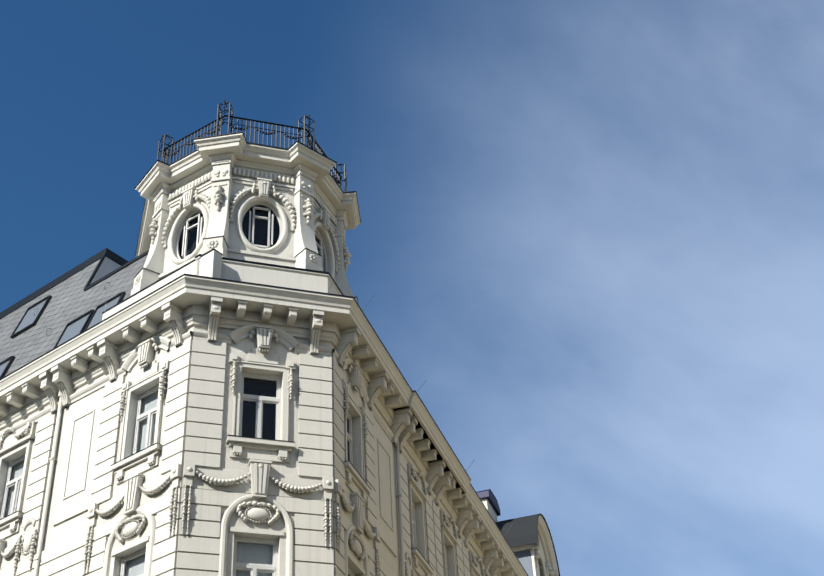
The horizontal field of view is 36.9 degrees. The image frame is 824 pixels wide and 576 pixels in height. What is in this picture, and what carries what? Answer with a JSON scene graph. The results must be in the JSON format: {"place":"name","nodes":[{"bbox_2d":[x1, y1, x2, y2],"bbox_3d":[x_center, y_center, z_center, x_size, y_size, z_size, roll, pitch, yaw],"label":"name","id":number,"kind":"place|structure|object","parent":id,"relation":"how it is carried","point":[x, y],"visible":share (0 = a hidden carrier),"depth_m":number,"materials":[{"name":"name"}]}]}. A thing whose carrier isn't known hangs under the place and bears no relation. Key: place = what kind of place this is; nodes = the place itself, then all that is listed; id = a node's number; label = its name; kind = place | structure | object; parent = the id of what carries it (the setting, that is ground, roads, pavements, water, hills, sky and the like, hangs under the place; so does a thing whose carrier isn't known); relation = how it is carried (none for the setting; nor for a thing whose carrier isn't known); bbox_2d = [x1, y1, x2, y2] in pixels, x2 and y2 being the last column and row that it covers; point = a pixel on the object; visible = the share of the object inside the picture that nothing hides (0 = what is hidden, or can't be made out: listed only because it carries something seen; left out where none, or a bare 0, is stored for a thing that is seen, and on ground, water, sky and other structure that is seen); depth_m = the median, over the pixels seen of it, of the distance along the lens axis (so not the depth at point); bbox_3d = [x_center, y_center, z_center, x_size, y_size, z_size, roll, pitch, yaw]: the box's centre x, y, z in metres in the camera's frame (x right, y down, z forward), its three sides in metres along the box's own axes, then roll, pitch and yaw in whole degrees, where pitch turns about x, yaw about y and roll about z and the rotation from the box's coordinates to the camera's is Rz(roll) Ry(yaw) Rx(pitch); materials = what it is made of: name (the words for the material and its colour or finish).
{"place":"outdoors","nodes":[
{"label":"outdoors","id":0,"kind":"place"},
{"bbox_2d":[5,391,272,575],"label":"window curtains","id":1,"kind":"object","parent":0,"point":[246,552],"depth_m":30.61,"materials":[{"name":"white fabric"}]},
{"bbox_2d":[34,266,511,535],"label":"roof antenna hooks","id":2,"kind":"object","parent":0,"point":[332,282],"visible":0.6,"depth_m":40.28,"materials":[{"name":"grey metal"}]},
{"bbox_2d":[0,0,823,575],"label":"sky","id":3,"kind":"structure","parent":0,"point":[593,230],"materials":[{"name":"blue"}]},
{"label":"ground","id":4,"kind":"structure","parent":0,"visible":0},
{"bbox_2d":[0,166,545,575],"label":"facade walls","id":5,"kind":"structure","parent":4,"relation":"on","point":[66,530],"depth_m":33.58,"materials":[{"name":"beige paint"}]},
{"bbox_2d":[4,205,348,575],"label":"room window","id":6,"kind":"structure","parent":5,"relation":"attached to","point":[256,388],"depth_m":33.98,"materials":[{"name":"black glass"}]},
{"bbox_2d":[0,203,447,575],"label":"window frames","id":7,"kind":"structure","parent":5,"relation":"attached to","point":[253,569],"depth_m":33.20,"materials":[{"name":"white wood"}]},
{"bbox_2d":[6,210,349,575],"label":"window glass","id":8,"kind":"object","parent":7,"relation":"in","point":[243,392],"depth_m":33.18,"materials":[{"name":"black glass"}]},
{"bbox_2d":[0,131,527,574],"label":"roof flashings","id":9,"kind":"object","parent":5,"relation":"on","point":[111,255],"visible":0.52,"depth_m":39.61,"materials":[{"name":"grey metal"}]},
{"bbox_2d":[0,296,119,375],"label":"skylight glass","id":10,"kind":"object","parent":9,"relation":"on","point":[73,330],"visible":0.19,"depth_m":39.42,"materials":[{"name":"grey glass"}]},
{"bbox_2d":[0,249,189,375],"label":"roof slate","id":11,"kind":"object","parent":9,"relation":"on","point":[71,299],"depth_m":41.52,"materials":[{"name":"grey stone"}]},
{"bbox_2d":[91,257,120,283],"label":"skylight","id":12,"kind":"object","parent":11,"relation":"on","point":[108,265],"depth_m":43.13},
{"bbox_2d":[157,100,346,191],"bbox_3d":[-5.477,-3.313,41.643,6.363,1.893,6.219,8,-39,-15],"label":"railing","id":13,"kind":"object","parent":9,"relation":"on","point":[232,117],"visible":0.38,"depth_m":39.75,"materials":[{"name":"black metal"}]},
{"bbox_2d":[0,160,554,575],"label":"ornamental moldings","id":14,"kind":"structure","parent":5,"relation":"attached to","point":[131,528],"depth_m":34.57,"materials":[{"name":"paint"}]},
{"bbox_2d":[0,133,558,575],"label":"building","id":15,"kind":"structure","parent":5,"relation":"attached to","point":[322,425],"depth_m":33.98,"materials":[{"name":"beige paint"}]},
{"bbox_2d":[476,489,500,515],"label":"dormer roof","id":16,"kind":"structure","parent":5,"relation":"on","point":[488,494],"depth_m":57.87,"materials":[{"name":"blue paint"}]},
{"bbox_2d":[496,513,559,575],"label":"dormer roof","id":17,"kind":"structure","parent":5,"relation":"on","point":[522,531],"depth_m":56.70,"materials":[{"name":"grey metal"}]},
{"bbox_2d":[514,549,532,575],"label":"dormer window","id":18,"kind":"structure","parent":17,"relation":"attached to","point":[524,557],"depth_m":56.03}
]}

